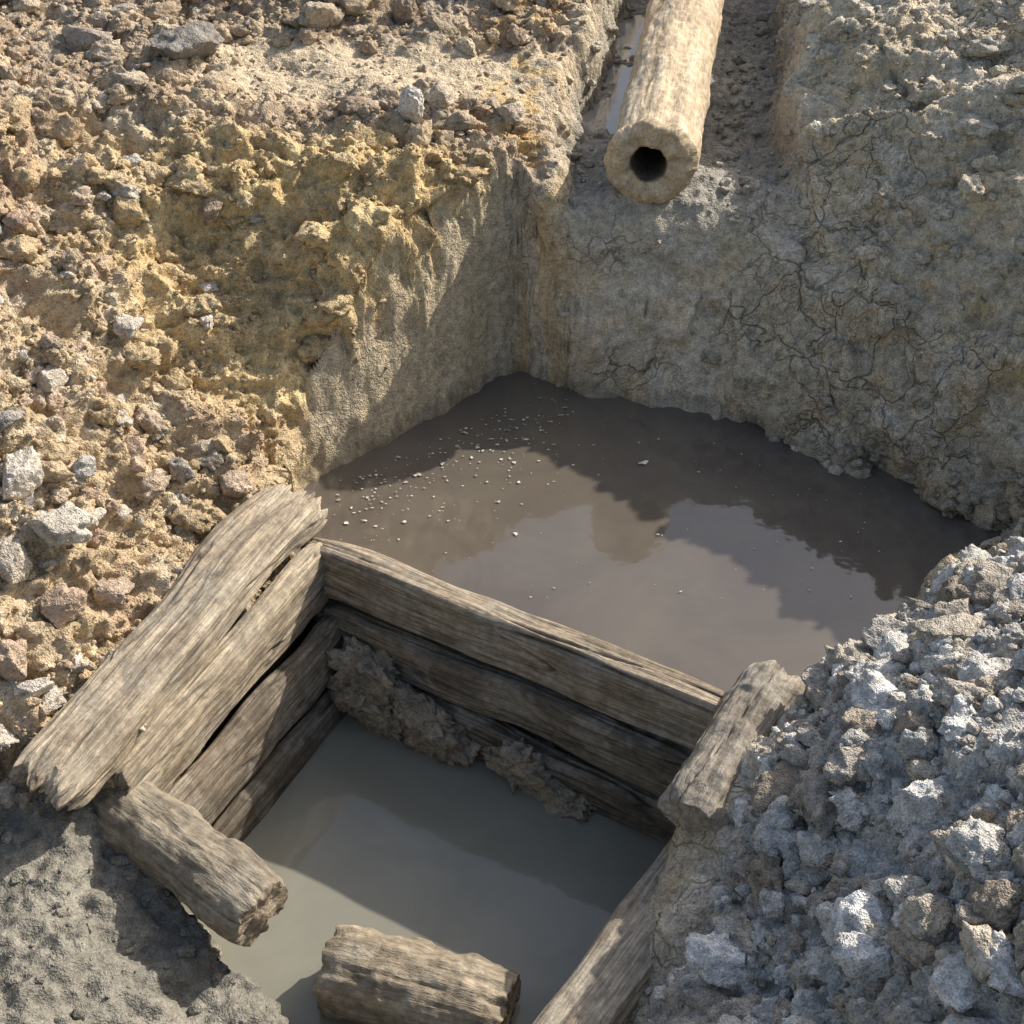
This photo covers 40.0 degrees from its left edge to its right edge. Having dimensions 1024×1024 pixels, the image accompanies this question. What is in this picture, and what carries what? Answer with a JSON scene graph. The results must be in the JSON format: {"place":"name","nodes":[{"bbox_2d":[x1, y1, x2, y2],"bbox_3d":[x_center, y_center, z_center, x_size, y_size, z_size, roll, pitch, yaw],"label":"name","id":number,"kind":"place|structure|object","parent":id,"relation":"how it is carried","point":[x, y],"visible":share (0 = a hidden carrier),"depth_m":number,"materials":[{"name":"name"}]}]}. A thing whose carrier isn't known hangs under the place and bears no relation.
{"place":"outdoors","nodes":[
{"label":"outdoors","id":0,"kind":"place"},
{"bbox_2d":[180,688,665,1023],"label":"water","id":1,"kind":"structure","parent":0,"point":[358,824],"depth_m":3.38,"materials":[{"name":"liquid"}]},
{"bbox_2d":[312,924,520,1023],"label":"wooden log","id":2,"kind":"object","parent":1,"relation":"on","point":[367,975],"visible":1,"depth_m":2.97,"materials":[{"name":"brown wood"}]},
{"bbox_2d":[0,0,1023,1023],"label":"ground","id":3,"kind":"structure","parent":0,"point":[477,309],"depth_m":3.96,"materials":[{"name":"soil"}]},
{"bbox_2d":[0,723,9,745],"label":"rock","id":4,"kind":"object","parent":3,"relation":"on","point":[3,735],"visible":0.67,"depth_m":3.00,"materials":[{"name":"beige stone"}]},
{"bbox_2d":[0,638,26,681],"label":"rock","id":5,"kind":"object","parent":3,"relation":"on","point":[13,663],"visible":0.98,"depth_m":3.04,"materials":[{"name":"beige stone"}]},
{"bbox_2d":[0,534,32,584],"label":"rock","id":6,"kind":"object","parent":3,"relation":"on","point":[16,564],"visible":0.99,"depth_m":3.13,"materials":[{"name":"grey stone"}]},
{"bbox_2d":[35,364,68,392],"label":"rock","id":7,"kind":"object","parent":3,"relation":"on","point":[52,378],"visible":0.94,"depth_m":3.48,"materials":[{"name":"grey stone"}]},
{"bbox_2d":[26,507,94,547],"bbox_3d":[-1.016,0.032,3.198,0.136,0.092,0.108,-30,47,-33],"label":"rock","id":8,"kind":"object","parent":3,"relation":"on","point":[59,527],"visible":1,"depth_m":3.17,"materials":[{"name":"grey stone"}]},
{"bbox_2d":[39,583,86,628],"bbox_3d":[-1.013,0.210,3.174,0.104,0.075,0.082,-26,45,-29],"label":"rock","id":9,"kind":"object","parent":3,"relation":"on","point":[62,605],"visible":1,"depth_m":3.15,"materials":[{"name":"beige stone"}]},
{"bbox_2d":[56,114,84,147],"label":"rock","id":10,"kind":"object","parent":3,"relation":"on","point":[69,131],"visible":0.89,"depth_m":3.90,"materials":[{"name":"brown stone"}]},
{"bbox_2d":[61,24,112,53],"bbox_3d":[-1.319,-1.469,4.373,0.186,0.091,0.115,4,38,6],"label":"rock","id":11,"kind":"object","parent":3,"relation":"on","point":[80,39],"visible":0.73,"depth_m":4.33,"materials":[{"name":"grey stone"}]},
{"bbox_2d":[0,107,263,808],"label":"rubble stones","id":12,"kind":"object","parent":3,"relation":"on","point":[154,483],"visible":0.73,"depth_m":3.47,"materials":[{"name":"grey stone"}]},
{"bbox_2d":[2,446,43,501],"bbox_3d":[-1.139,-0.077,3.244,0.100,0.100,0.144,26,45,29],"label":"rock","id":13,"kind":"object","parent":12,"relation":"on","point":[23,474],"visible":0.96,"depth_m":3.21,"materials":[{"name":"grey stone"}]},
{"bbox_2d":[149,21,224,59],"bbox_3d":[-0.981,-1.428,4.285,0.265,0.105,0.159,-26,45,-30],"label":"rock","id":14,"kind":"object","parent":3,"relation":"on","point":[199,39],"visible":1,"depth_m":4.23,"materials":[{"name":"grey stone"}]},
{"bbox_2d":[197,195,222,220],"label":"rock","id":15,"kind":"object","parent":3,"relation":"on","point":[210,208],"visible":0.98,"depth_m":3.89,"materials":[{"name":"brown stone"}]},
{"bbox_2d":[0,95,488,808],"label":"bank clods","id":16,"kind":"object","parent":3,"relation":"on","point":[200,515],"visible":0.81,"depth_m":3.76,"materials":[{"name":"brown soil"}]},
{"bbox_2d":[0,90,511,803],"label":"bank crumbs","id":17,"kind":"object","parent":3,"relation":"on","point":[8,630],"visible":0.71,"depth_m":3.77,"materials":[{"name":"brown soil"}]},
{"bbox_2d":[212,688,345,841],"bbox_3d":[-0.601,0.695,3.590,0.076,0.187,0.758,17,41,20],"label":"wooden board","id":18,"kind":"object","parent":3,"relation":"on","point":[243,815],"visible":0.45,"depth_m":3.54,"materials":[{"name":"brown wood"}]},
{"bbox_2d":[167,616,342,824],"bbox_3d":[-0.633,0.541,3.484,0.077,0.186,0.790,17,41,21],"label":"wooden board","id":19,"kind":"object","parent":18,"relation":"on","point":[277,704],"visible":0.8,"depth_m":3.45,"materials":[{"name":"brown wood"}]},
{"bbox_2d":[91,781,287,946],"bbox_3d":[-0.709,0.745,3.049,0.498,0.182,0.177,26,45,29],"label":"wooden log","id":20,"kind":"object","parent":19,"relation":"on","point":[233,890],"visible":0.96,"depth_m":2.97,"materials":[{"name":"brown wood"}]},
{"bbox_2d":[108,542,328,793],"bbox_3d":[-0.678,0.387,3.389,0.082,0.222,0.859,17,41,20],"label":"wooden board","id":21,"kind":"object","parent":19,"relation":"on","point":[269,626],"visible":0.84,"depth_m":3.33,"materials":[{"name":"brown wood"}]},
{"bbox_2d":[8,483,327,810],"bbox_3d":[-0.775,0.272,3.304,0.189,0.192,1.088,16,41,20],"label":"wooden plank","id":22,"kind":"object","parent":21,"relation":"on","point":[80,746],"visible":0.99,"depth_m":3.20,"materials":[{"name":"brown wood"}]},
{"bbox_2d":[0,0,581,164],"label":"soil clods","id":23,"kind":"object","parent":3,"relation":"on","point":[118,81],"visible":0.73,"depth_m":4.25,"materials":[{"name":"brown soil"}]},
{"bbox_2d":[0,0,614,268],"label":"soil crumbs","id":24,"kind":"object","parent":3,"relation":"on","point":[247,23],"visible":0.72,"depth_m":4.31,"materials":[{"name":"brown soil"}]},
{"bbox_2d":[298,1,337,31],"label":"rock","id":25,"kind":"object","parent":3,"relation":"on","point":[318,15],"visible":0.93,"depth_m":4.44,"materials":[{"name":"beige stone"}]},
{"bbox_2d":[0,763,662,1023],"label":"mud crumbs","id":26,"kind":"object","parent":3,"relation":"on","point":[197,1006],"visible":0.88,"depth_m":2.94,"materials":[{"name":"grey soil"}]},
{"bbox_2d":[394,0,416,23],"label":"rock","id":27,"kind":"object","parent":3,"relation":"on","point":[405,11],"visible":0.99,"depth_m":4.55,"materials":[{"name":"brown stone"}]},
{"bbox_2d":[398,84,424,122],"bbox_3d":[-0.292,-1.181,4.066,0.091,0.104,0.068,22,43,25],"label":"rock","id":28,"kind":"object","parent":3,"relation":"on","point":[411,108],"visible":1,"depth_m":4.04,"materials":[{"name":"grey stone"}]},
{"bbox_2d":[326,636,596,821],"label":"mud bank","id":29,"kind":"structure","parent":3,"relation":"on","point":[371,690],"depth_m":3.61,"materials":[{"name":"soil"}]},
{"bbox_2d":[326,686,675,843],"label":"wooden beam","id":30,"kind":"structure","parent":3,"relation":"on","point":[610,796],"depth_m":3.48,"materials":[{"name":"brown wood"}]},
{"bbox_2d":[312,598,692,795],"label":"wooden beam","id":31,"kind":"structure","parent":30,"relation":"on","point":[647,760],"depth_m":3.48,"materials":[{"name":"brown wood"}]},
{"bbox_2d":[301,537,726,749],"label":"wooden beam","id":32,"kind":"structure","parent":31,"relation":"on","point":[633,689],"depth_m":3.39,"materials":[{"name":"brown wood"}]},
{"bbox_2d":[582,3,646,138],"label":"water","id":33,"kind":"structure","parent":3,"relation":"on","point":[605,113],"depth_m":4.85,"materials":[{"name":"grey liquid"}]},
{"bbox_2d":[604,0,723,203],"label":"wooden pipe","id":34,"kind":"object","parent":3,"relation":"on","point":[653,152],"visible":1,"depth_m":4.18,"materials":[{"name":"brown wood"}]},
{"bbox_2d":[557,0,816,318],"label":"trench clods","id":35,"kind":"object","parent":3,"relation":"on","point":[750,183],"visible":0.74,"depth_m":4.61,"materials":[{"name":"soil"}]},
{"bbox_2d":[657,660,806,833],"bbox_3d":[0.494,0.527,3.093,0.178,0.222,0.449,23,44,27],"label":"wooden post","id":36,"kind":"object","parent":3,"relation":"on","point":[758,699],"visible":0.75,"depth_m":3.02,"materials":[{"name":"brown wood"}]},
{"bbox_2d":[639,0,1023,833],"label":"wall crumbs","id":37,"kind":"object","parent":3,"relation":"on","point":[857,270],"depth_m":4.06,"materials":[{"name":"grey soil"}]},
{"bbox_2d":[824,722,843,752],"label":"clay clod","id":38,"kind":"object","parent":3,"relation":"on","point":[836,732],"visible":0.16,"depth_m":2.73,"materials":[{"name":"grey soil"}]},
{"bbox_2d":[645,549,1023,1023],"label":"clay crumbs","id":39,"kind":"object","parent":3,"relation":"on","point":[823,713],"visible":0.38,"depth_m":2.54,"materials":[{"name":"grey soil"}]},
{"bbox_2d":[651,536,1023,1023],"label":"clay clods","id":40,"kind":"object","parent":3,"relation":"on","point":[865,939],"visible":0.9,"depth_m":2.58,"materials":[{"name":"grey soil"}]},
{"bbox_2d":[701,342,1023,641],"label":"shore clods","id":41,"kind":"object","parent":3,"relation":"on","point":[948,505],"visible":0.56,"depth_m":3.94,"materials":[{"name":"grey soil"}]},
{"bbox_2d":[860,616,906,657],"bbox_3d":[0.811,0.289,3.039,0.111,0.088,0.138,-20,42,-23],"label":"clay clod","id":42,"kind":"object","parent":3,"relation":"on","point":[873,634],"visible":0.29,"depth_m":3.04,"materials":[{"name":"grey soil"}]},
{"bbox_2d":[780,0,1023,334],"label":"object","id":43,"kind":"object","parent":3,"relation":"on","point":[973,126],"depth_m":3.98,"materials":[{"name":"grey stone"}]},
{"bbox_2d":[886,776,954,832],"bbox_3d":[0.727,0.511,2.465,0.117,0.101,0.096,16,41,19],"label":"clay clod","id":44,"kind":"object","parent":3,"relation":"on","point":[918,801],"visible":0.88,"depth_m":2.44,"materials":[{"name":"grey soil"}]},
{"bbox_2d":[293,371,1001,691],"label":"water","id":45,"kind":"structure","parent":0,"point":[576,528],"depth_m":3.85,"materials":[{"name":"brown liquid"}]},
{"bbox_2d":[334,397,879,597],"bbox_3d":[0.208,-0.067,3.978,1.582,0.001,0.936,0,38,0],"label":"floating debris","id":46,"kind":"object","parent":45,"relation":"on","point":[515,533],"visible":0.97,"depth_m":4.07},
{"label":"wooden board","id":47,"kind":"object","parent":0,"visible":0},
{"bbox_2d":[532,836,672,1023],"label":"wooden plank","id":48,"kind":"object","parent":47,"relation":"on","point":[606,982],"visible":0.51,"depth_m":2.82,"materials":[{"name":"brown wood"}]}
]}

